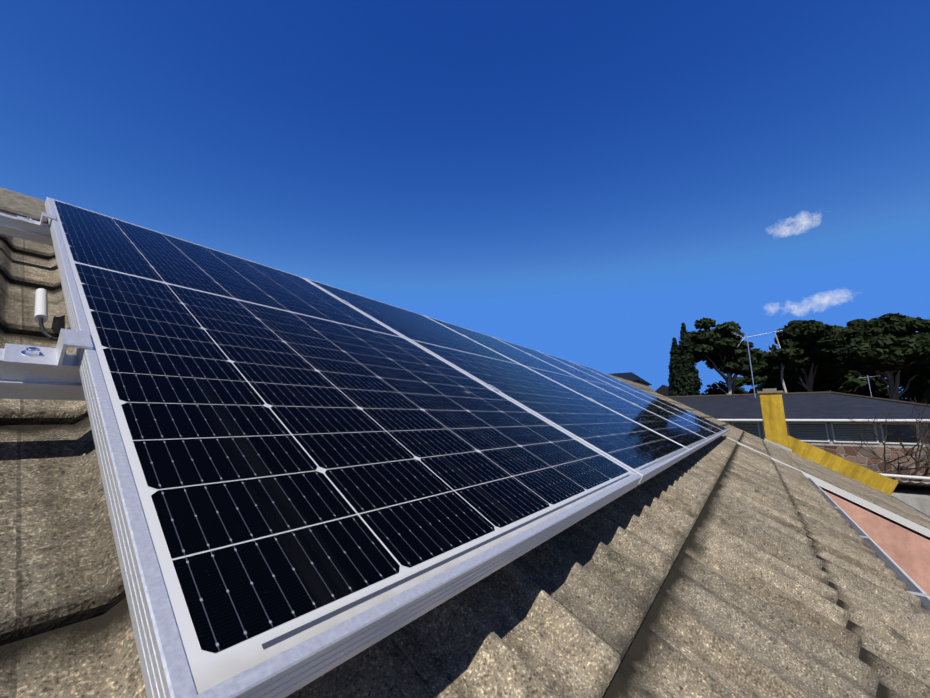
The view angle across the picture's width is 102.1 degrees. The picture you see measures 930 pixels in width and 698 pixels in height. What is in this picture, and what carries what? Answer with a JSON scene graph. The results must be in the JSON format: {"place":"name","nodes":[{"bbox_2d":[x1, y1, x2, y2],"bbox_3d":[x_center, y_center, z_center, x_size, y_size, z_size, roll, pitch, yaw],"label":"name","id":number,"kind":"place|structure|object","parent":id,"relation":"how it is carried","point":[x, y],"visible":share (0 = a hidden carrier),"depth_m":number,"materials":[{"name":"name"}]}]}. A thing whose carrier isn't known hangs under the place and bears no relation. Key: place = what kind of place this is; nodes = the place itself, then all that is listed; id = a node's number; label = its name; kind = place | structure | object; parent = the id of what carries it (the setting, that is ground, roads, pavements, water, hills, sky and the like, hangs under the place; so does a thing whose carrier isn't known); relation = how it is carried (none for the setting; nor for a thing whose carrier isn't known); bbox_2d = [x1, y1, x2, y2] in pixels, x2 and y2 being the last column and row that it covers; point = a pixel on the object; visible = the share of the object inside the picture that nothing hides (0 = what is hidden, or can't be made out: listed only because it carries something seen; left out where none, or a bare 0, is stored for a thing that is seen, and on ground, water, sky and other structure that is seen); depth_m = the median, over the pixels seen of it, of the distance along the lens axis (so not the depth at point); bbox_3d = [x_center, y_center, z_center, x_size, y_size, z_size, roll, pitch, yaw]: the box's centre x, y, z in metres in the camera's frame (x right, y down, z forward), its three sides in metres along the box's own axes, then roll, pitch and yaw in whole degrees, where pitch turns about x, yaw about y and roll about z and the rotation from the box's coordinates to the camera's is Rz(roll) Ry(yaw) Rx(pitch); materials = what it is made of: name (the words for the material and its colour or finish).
{"place":"outdoors","nodes":[
{"label":"outdoors","id":0,"kind":"place"},
{"bbox_2d":[0,0,929,398],"label":"sky","id":1,"kind":"structure","parent":0,"point":[583,182],"materials":[{"name":"blue"}]},
{"bbox_2d":[632,381,648,386],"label":"building walls","id":2,"kind":"structure","parent":0,"point":[641,383],"depth_m":39.27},
{"bbox_2d":[610,372,651,384],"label":"building roof","id":3,"kind":"structure","parent":2,"relation":"on","point":[630,376],"depth_m":39.86,"materials":[{"name":"tile"}]},
{"bbox_2d":[670,393,929,418],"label":"neighbouring house roof","id":4,"kind":"structure","parent":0,"point":[818,406],"depth_m":17.22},
{"bbox_2d":[666,391,929,406],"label":"neighbour ridge caps","id":5,"kind":"object","parent":4,"relation":"on","point":[868,397],"visible":0.56,"depth_m":18.70,"materials":[{"name":"tile"}]},
{"bbox_2d":[733,330,874,397],"bbox_3d":[16.618,0.718,18.508,5.305,3.770,0.600,-5,-12,27],"label":"tv antenna","id":6,"kind":"object","parent":4,"relation":"on","point":[750,359],"visible":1,"depth_m":19.39,"materials":[{"name":"silver metal"}]},
{"bbox_2d":[734,424,876,440],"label":"neighbour window blinds","id":7,"kind":"object","parent":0,"point":[872,436],"visible":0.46,"depth_m":15.91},
{"bbox_2d":[729,422,929,448],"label":"neighbour house walls","id":8,"kind":"structure","parent":0,"point":[831,443],"depth_m":15.14,"materials":[{"name":"grey paint"}]},
{"bbox_2d":[725,422,920,444],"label":"neighbour window frames","id":9,"kind":"structure","parent":8,"relation":"in","point":[876,434],"depth_m":15.68,"materials":[{"name":"white metal"}]},
{"bbox_2d":[727,423,917,442],"bbox_3d":[14.503,3.598,16.330,6.820,0.690,0.001,-8,-13,36],"label":"neighbour window glass","id":10,"kind":"object","parent":9,"relation":"in","point":[903,429],"visible":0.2,"depth_m":14.87,"materials":[{"name":"black glass"}]},
{"bbox_2d":[718,419,929,421],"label":"neighbour gutter pipes","id":11,"kind":"object","parent":8,"relation":"attached to","point":[810,420],"depth_m":15.39,"materials":[{"name":"white metal"}]},
{"bbox_2d":[812,445,929,481],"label":"stone wall","id":12,"kind":"structure","parent":0,"point":[857,455],"depth_m":14.75,"materials":[{"name":"brown stone"}]},
{"label":"ground","id":13,"kind":"structure","parent":0,"visible":0},
{"bbox_2d":[667,337,690,395],"bbox_3d":[14.947,3.710,26.139,1.830,9.300,1.882,-8,-13,36],"label":"cypress","id":14,"kind":"object","parent":13,"relation":"on","point":[677,379],"visible":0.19,"depth_m":26.25,"materials":[{"name":"green plant"}]},
{"bbox_2d":[678,322,702,395],"bbox_3d":[15.709,3.170,26.316,1.982,10.386,1.948,-8,-13,36],"label":"cypress","id":15,"kind":"object","parent":13,"relation":"on","point":[693,383],"visible":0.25,"depth_m":26.36,"materials":[{"name":"green plant"}]},
{"bbox_2d":[679,318,769,393],"bbox_3d":[18.154,2.981,26.445,5.468,10.838,5.322,-8,-13,36],"label":"pine","id":16,"kind":"object","parent":13,"relation":"on","point":[709,343],"depth_m":25.64,"materials":[{"name":"green plant"}]},
{"bbox_2d":[705,333,786,393],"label":"pale trunks","id":17,"kind":"object","parent":13,"relation":"on","point":[730,382],"visible":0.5,"depth_m":25.34,"materials":[{"name":"grey plant"}]},
{"bbox_2d":[727,359,825,393],"bbox_3d":[26.700,4.870,32.183,6.839,9.185,5.819,-8,-13,36],"label":"pine","id":18,"kind":"object","parent":13,"relation":"on","point":[760,377],"depth_m":31.83,"materials":[{"name":"green plant"}]},
{"bbox_2d":[764,319,846,391],"bbox_3d":[22.680,2.992,24.437,4.642,10.112,4.911,-8,-13,36],"label":"pine","id":19,"kind":"object","parent":13,"relation":"on","point":[797,339],"depth_m":24.53,"materials":[{"name":"green plant"}]},
{"bbox_2d":[703,344,929,403],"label":"background treeline","id":20,"kind":"object","parent":13,"relation":"on","point":[918,389],"visible":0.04,"depth_m":26.17,"materials":[{"name":"green plant"}]},
{"bbox_2d":[826,365,888,390],"bbox_3d":[31.923,4.933,32.304,7.806,9.074,6.721,-8,-13,36],"label":"pine","id":21,"kind":"object","parent":13,"relation":"on","point":[849,372],"depth_m":30.50,"materials":[{"name":"green plant"}]},
{"bbox_2d":[813,313,929,399],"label":"pine","id":22,"kind":"object","parent":13,"relation":"on","point":[896,342],"depth_m":21.85,"materials":[{"name":"green plant"}]},
{"bbox_2d":[819,486,929,595],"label":"pink house walls","id":23,"kind":"structure","parent":13,"relation":"on","point":[905,549],"depth_m":4.20,"materials":[{"name":"paint"}]},
{"bbox_2d":[0,213,929,697],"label":"roof tiles","id":24,"kind":"object","parent":23,"relation":"on","point":[720,567],"visible":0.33,"depth_m":0.65,"materials":[{"name":"concrete"}]},
{"bbox_2d":[0,213,85,400],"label":"mounting rails","id":25,"kind":"object","parent":24,"relation":"on","point":[64,382],"depth_m":0.51,"materials":[{"name":"metal"}]},
{"bbox_2d":[21,217,635,403],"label":"clamp bolts","id":26,"kind":"object","parent":25,"relation":"attached to","point":[32,352],"visible":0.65,"depth_m":0.49,"materials":[{"name":"silver metal"}]},
{"bbox_2d":[3,212,689,411],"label":"panel clamps","id":27,"kind":"object","parent":25,"relation":"on","point":[51,357],"visible":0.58,"depth_m":0.51,"materials":[{"name":"silver metal"}]},
{"bbox_2d":[45,197,728,697],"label":"panel frames","id":28,"kind":"structure","parent":25,"relation":"on","point":[165,667],"depth_m":0.31,"materials":[{"name":"silver metal"}]},
{"bbox_2d":[51,199,727,693],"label":"panel backsheets","id":29,"kind":"object","parent":28,"relation":"in","point":[209,669],"visible":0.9,"depth_m":0.38,"materials":[{"name":"white plastic"}]},
{"bbox_2d":[54,200,726,652],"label":"panel cells","id":30,"kind":"object","parent":29,"relation":"on","point":[336,416],"visible":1,"depth_m":0.63,"materials":[{"name":"glass"}]},
{"bbox_2d":[69,225,691,646],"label":"solar cell contacts","id":31,"kind":"object","parent":30,"relation":"on","point":[317,419],"visible":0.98,"depth_m":0.63,"materials":[{"name":"silver metal"}]},
{"bbox_2d":[58,203,722,650],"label":"solar cell lines","id":32,"kind":"object","parent":30,"relation":"on","point":[320,619],"visible":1,"depth_m":0.55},
{"bbox_2d":[39,318,57,340],"bbox_3d":[-0.781,-0.030,0.781,0.113,0.016,0.140,28,9,37],"label":"cable","id":33,"kind":"object","parent":24,"relation":"on","point":[43,330],"visible":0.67,"depth_m":0.72,"materials":[{"name":"black rubber"}]},
{"bbox_2d":[34,288,47,322],"bbox_3d":[-0.913,-0.096,0.811,0.180,0.022,0.021,28,9,37],"label":"cable conduit","id":34,"kind":"object","parent":33,"relation":"attached to","point":[41,302],"visible":0.96,"depth_m":0.79,"materials":[{"name":"white plastic"}]},
{"bbox_2d":[0,211,648,390],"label":"ridge mortar","id":35,"kind":"object","parent":24,"relation":"on","point":[48,225],"depth_m":1.47,"materials":[{"name":"concrete"}]},
{"bbox_2d":[0,187,653,390],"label":"ridge caps","id":36,"kind":"object","parent":35,"relation":"on","point":[18,204],"visible":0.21,"depth_m":1.52,"materials":[{"name":"concrete"}]},
{"bbox_2d":[724,436,929,536],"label":"roof edge trim","id":37,"kind":"structure","parent":24,"relation":"attached to","point":[878,510],"depth_m":4.38,"materials":[{"name":"white paint"}]},
{"bbox_2d":[655,392,897,495],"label":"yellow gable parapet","id":38,"kind":"structure","parent":23,"relation":"on","point":[866,476],"depth_m":8.63,"materials":[{"name":"paint"}]},
{"bbox_2d":[808,477,929,610],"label":"eave gutter","id":39,"kind":"object","parent":23,"relation":"attached to","point":[913,589],"visible":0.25,"depth_m":1.98,"materials":[{"name":"grey paint"}]},
{"bbox_2d":[808,476,929,600],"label":"white gutter rim","id":40,"kind":"object","parent":39,"relation":"on","point":[904,573],"visible":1,"depth_m":2.00,"materials":[{"name":"white paint"}]},
{"bbox_2d":[851,370,909,386],"bbox_3d":[32.651,3.292,25.282,8.374,9.782,9.276,-8,-13,36],"label":"pine","id":41,"kind":"object","parent":13,"relation":"on","point":[869,373],"visible":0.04,"depth_m":28.76,"materials":[{"name":"green plant"}]},
{"bbox_2d":[839,400,929,481],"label":"bare tree","id":42,"kind":"object","parent":13,"relation":"on","point":[926,474],"visible":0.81,"depth_m":12.52,"materials":[{"name":"brown plant"}]},
{"bbox_2d":[847,399,929,480],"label":"bare tree","id":43,"kind":"object","parent":13,"relation":"on","point":[918,468],"visible":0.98,"depth_m":11.65,"materials":[{"name":"brown plant"}]},
{"bbox_2d":[891,480,929,515],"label":"lean to walls","id":44,"kind":"structure","parent":13,"relation":"on","point":[918,499],"depth_m":8.06,"materials":[{"name":"white paint"}]},
{"bbox_2d":[759,393,789,447],"bbox_3d":[7.929,2.131,9.603,0.440,1.980,0.464,-8,-13,36],"label":"chimney","id":45,"kind":"object","parent":44,"relation":"on","point":[773,418],"visible":0.64,"depth_m":9.48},
{"bbox_2d":[757,388,783,393],"bbox_3d":[7.931,1.099,9.793,0.520,0.120,0.540,-8,-13,36],"label":"chimney cap","id":46,"kind":"object","parent":45,"relation":"on","point":[772,390],"visible":0.93,"depth_m":9.63,"materials":[{"name":"grey concrete"}]},
{"bbox_2d":[764,439,791,451],"bbox_3d":[7.786,2.420,9.354,0.500,0.359,0.001,-8,-13,36],"label":"flashing","id":47,"kind":"object","parent":45,"relation":"attached to","point":[785,448],"visible":0.4,"depth_m":9.32,"materials":[{"name":"grey metal"}]},
{"bbox_2d":[631,385,929,529],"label":"extension roof tiles","id":48,"kind":"object","parent":44,"relation":"on","point":[881,499],"visible":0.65,"depth_m":6.35,"materials":[{"name":"concrete"}]},
{"bbox_2d":[891,495,929,517],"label":"eave gutter","id":49,"kind":"object","parent":44,"relation":"attached to","point":[911,507],"visible":0.22,"depth_m":7.10,"materials":[{"name":"grey paint"}]},
{"bbox_2d":[896,480,929,489],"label":"corrugated lean-to roof","id":50,"kind":"object","parent":44,"relation":"on","point":[919,485],"visible":0.02,"depth_m":8.59,"materials":[{"name":"black metal"}]},
{"bbox_2d":[879,473,929,479],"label":"lean-to gutter pipes","id":51,"kind":"object","parent":50,"relation":"attached to","point":[907,476],"depth_m":8.39,"materials":[{"name":"white plastic"}]},
{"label":"small hut walls","id":52,"kind":"object","parent":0,"visible":0},
{"bbox_2d":[655,385,670,395],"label":"hut roof","id":53,"kind":"structure","parent":52,"relation":"on","point":[663,390],"depth_m":26.70,"materials":[{"name":"stone"}]}
]}

